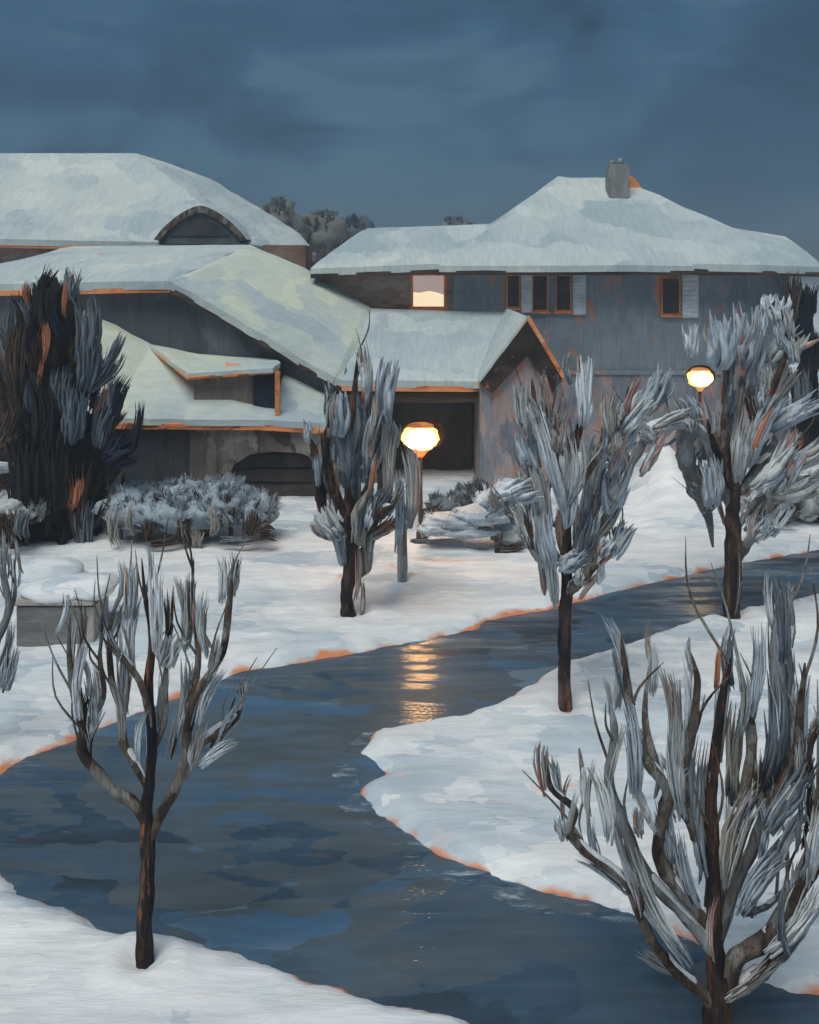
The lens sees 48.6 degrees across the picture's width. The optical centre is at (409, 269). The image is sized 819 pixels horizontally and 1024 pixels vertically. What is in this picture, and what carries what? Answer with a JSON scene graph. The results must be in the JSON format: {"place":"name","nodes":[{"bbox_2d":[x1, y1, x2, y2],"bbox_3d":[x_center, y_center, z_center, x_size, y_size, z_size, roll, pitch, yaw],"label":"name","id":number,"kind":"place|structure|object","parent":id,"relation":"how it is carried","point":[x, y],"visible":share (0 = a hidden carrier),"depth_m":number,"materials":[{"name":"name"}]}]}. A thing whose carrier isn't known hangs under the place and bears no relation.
{"place":"outdoors","nodes":[
{"label":"outdoors","id":0,"kind":"place"},
{"bbox_2d":[0,550,818,1023],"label":"river","id":1,"kind":"structure","parent":0,"point":[270,852],"depth_m":10.83,"materials":[{"name":"blue liquid"}]},
{"bbox_2d":[0,276,818,1023],"bbox_3d":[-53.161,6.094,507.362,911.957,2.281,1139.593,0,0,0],"label":"snowy ground","id":2,"kind":"structure","parent":0,"point":[464,790],"depth_m":13.89,"materials":[{"name":"white snow"}]},
{"bbox_2d":[0,529,23,692],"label":"bare tree","id":3,"kind":"object","parent":2,"relation":"on","point":[8,667],"visible":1,"depth_m":13.00,"materials":[{"name":"grey plant"}]},
{"bbox_2d":[0,489,50,548],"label":"shrub","id":4,"kind":"object","parent":2,"relation":"on","point":[16,515],"visible":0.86,"depth_m":21.88,"materials":[{"name":"grey plant"}]},
{"bbox_2d":[15,557,118,646],"bbox_3d":[-6.435,6.291,17.005,1.973,1.617,1.395,0,0,0],"label":"storage box","id":5,"kind":"object","parent":2,"relation":"on","point":[47,584],"visible":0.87,"depth_m":16.43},
{"bbox_2d":[0,263,144,544],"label":"evergreen tree","id":6,"kind":"object","parent":2,"relation":"on","point":[60,371],"visible":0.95,"depth_m":22.59,"materials":[{"name":"black plant"}]},
{"bbox_2d":[41,494,276,968],"bbox_3d":[-2.474,4.816,9.081,2.120,4.866,1.287,0,0,0],"label":"bare tree","id":7,"kind":"object","parent":2,"relation":"on","point":[195,687],"visible":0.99,"depth_m":8.95,"materials":[{"name":"grey plant"}]},
{"bbox_2d":[0,153,328,270],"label":"house","id":8,"kind":"structure","parent":2,"relation":"on","point":[49,202],"depth_m":40.47,"materials":[{"name":"stone"}]},
{"bbox_2d":[0,245,370,499],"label":"house","id":9,"kind":"structure","parent":2,"relation":"on","point":[237,356],"depth_m":28.98,"materials":[{"name":"stone"}]},
{"bbox_2d":[231,451,313,495],"bbox_3d":[-4.237,6.165,27.480,2.887,2.070,0.240,0,0,0],"label":"garage door","id":10,"kind":"structure","parent":9,"relation":"in","point":[290,474],"depth_m":27.36,"materials":[{"name":"black wood"}]},
{"bbox_2d":[102,471,284,547],"bbox_3d":[-5.512,6.411,22.965,4.703,2.479,2.365,0,0,0],"label":"hedge","id":11,"kind":"object","parent":2,"relation":"on","point":[210,506],"visible":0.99,"depth_m":22.31,"materials":[{"name":"grey plant"}]},
{"bbox_2d":[260,195,310,245],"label":"distant tree","id":12,"kind":"object","parent":2,"relation":"on","point":[281,209],"visible":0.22,"depth_m":57.28,"materials":[{"name":"grey plant"}]},
{"bbox_2d":[302,208,352,252],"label":"distant tree","id":13,"kind":"object","parent":2,"relation":"on","point":[328,230],"visible":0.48,"depth_m":58.68,"materials":[{"name":"grey plant"}]},
{"bbox_2d":[345,213,374,235],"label":"distant tree","id":14,"kind":"object","parent":2,"relation":"on","point":[355,224],"visible":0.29,"depth_m":61.46,"materials":[{"name":"grey plant"}]},
{"bbox_2d":[303,308,420,616],"bbox_3d":[-0.918,3.980,17.997,2.300,6.568,1.892,0,0,0],"label":"bare tree","id":15,"kind":"object","parent":2,"relation":"on","point":[364,512],"visible":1,"depth_m":17.83,"materials":[{"name":"grey plant"}]},
{"bbox_2d":[397,478,407,582],"bbox_3d":[-0.164,5.954,20.101,0.250,2.641,0.213,0,0,-26],"label":"wooden post","id":16,"kind":"object","parent":2,"relation":"on","point":[402,565],"visible":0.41,"depth_m":20.02,"materials":[{"name":"grey wood"}]},
{"bbox_2d":[401,419,443,538],"bbox_3d":[0.325,5.405,23.026,1.102,3.225,0.976,0,0,0],"label":"street lamp","id":17,"kind":"object","parent":2,"relation":"on","point":[423,436],"visible":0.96,"depth_m":22.84,"materials":[{"name":"glass"}]},
{"bbox_2d":[435,215,472,225],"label":"distant tree","id":18,"kind":"object","parent":2,"relation":"on","point":[454,220],"visible":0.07,"depth_m":63.57,"materials":[{"name":"grey plant"}]},
{"bbox_2d":[423,476,489,516],"bbox_3d":[1.150,6.678,25.886,2.273,1.532,1.443,0,0,-20],"label":"shrub","id":19,"kind":"object","parent":2,"relation":"on","point":[460,495],"visible":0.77,"depth_m":25.73,"materials":[{"name":"grey plant"}]},
{"bbox_2d":[410,500,514,550],"bbox_3d":[1.297,6.138,21.903,2.593,0.950,1.616,0,0,0],"label":"rock","id":20,"kind":"object","parent":2,"relation":"on","point":[464,523],"visible":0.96,"depth_m":21.90,"materials":[{"name":"stone"}]},
{"bbox_2d":[471,476,536,522],"bbox_3d":[2.750,6.508,24.437,2.213,1.966,1.981,0,0,0],"label":"shrub","id":21,"kind":"object","parent":2,"relation":"on","point":[480,496],"visible":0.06,"depth_m":24.46,"materials":[{"name":"white plant"}]},
{"bbox_2d":[489,522,535,552],"bbox_3d":[2.768,6.718,22.657,1.628,1.302,1.583,0,0,0],"label":"rock","id":22,"kind":"object","parent":2,"relation":"on","point":[508,535],"visible":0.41,"depth_m":22.21,"materials":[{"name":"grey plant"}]},
{"bbox_2d":[311,158,818,487],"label":"house","id":23,"kind":"structure","parent":2,"relation":"on","point":[620,273],"depth_m":33.94,"materials":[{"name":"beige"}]},
{"bbox_2d":[409,274,447,309],"bbox_3d":[0.715,0.851,34.078,1.486,1.361,0.136,0,0,0],"label":"window","id":24,"kind":"structure","parent":23,"relation":"in","point":[427,291],"depth_m":34.09,"materials":[{"name":"beige glass"}]},
{"bbox_2d":[505,275,521,309],"bbox_3d":[3.889,0.858,33.928,0.651,1.334,0.136,0,0,0],"label":"window","id":25,"kind":"structure","parent":23,"relation":"in","point":[512,281],"depth_m":33.94,"materials":[{"name":"black glass"}]},
{"bbox_2d":[530,275,549,313],"bbox_3d":[4.887,0.922,33.928,0.736,1.461,0.136,0,0,0],"label":"window","id":26,"kind":"structure","parent":23,"relation":"in","point":[539,282],"depth_m":33.94,"materials":[{"name":"black glass"}]},
{"bbox_2d":[553,275,573,313],"bbox_3d":[5.759,0.922,33.928,0.736,1.461,0.136,0,0,0],"label":"window","id":27,"kind":"structure","parent":23,"relation":"in","point":[563,283],"depth_m":33.94,"materials":[{"name":"black glass"}]},
{"bbox_2d":[659,277,682,316],"bbox_3d":[9.786,1.028,33.928,0.842,1.504,0.136,0,0,0],"label":"window","id":28,"kind":"structure","parent":23,"relation":"in","point":[670,286],"depth_m":33.94,"materials":[{"name":"black glass"}]},
{"bbox_2d":[479,353,656,712],"bbox_3d":[2.490,4.280,14.515,2.837,5.981,2.144,0,0,0],"label":"bare tree","id":29,"kind":"object","parent":2,"relation":"on","point":[527,491],"visible":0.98,"depth_m":14.04,"materials":[{"name":"grey plant"}]},
{"bbox_2d":[522,535,818,1023],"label":"bare tree","id":30,"kind":"object","parent":2,"relation":"on","point":[774,784],"visible":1,"depth_m":8.10,"materials":[{"name":"grey plant"}]},
{"bbox_2d":[686,365,715,469],"bbox_3d":[8.687,4.544,27.014,0.869,3.398,0.790,0,0,0],"label":"street lamp","id":31,"kind":"object","parent":2,"relation":"on","point":[700,378],"visible":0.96,"depth_m":26.86,"materials":[{"name":"glass"}]},
{"bbox_2d":[593,291,818,618],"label":"bare tree","id":32,"kind":"object","parent":2,"relation":"on","point":[732,452],"visible":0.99,"depth_m":17.93,"materials":[{"name":"grey plant"}]},
{"bbox_2d":[740,469,818,523],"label":"shrub","id":33,"kind":"object","parent":2,"relation":"on","point":[806,510],"visible":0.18,"depth_m":23.83,"materials":[{"name":"grey plant"}]},
{"bbox_2d":[784,271,818,450],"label":"evergreen tree","id":34,"kind":"object","parent":2,"relation":"on","point":[806,383],"visible":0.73,"depth_m":32.68,"materials":[{"name":"black plant"}]},
{"bbox_2d":[0,0,818,261],"label":"sky","id":35,"kind":"structure","parent":0,"point":[392,113],"materials":[{"name":"blue"}]},
{"bbox_2d":[332,733,688,945],"bbox_3d":[0.662,6.994,11.130,1.655,0.001,5.810,0,0,-39],"label":"slush","id":36,"kind":"object","parent":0,"point":[464,874],"visible":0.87,"depth_m":10.48,"materials":[{"name":"white snow"}]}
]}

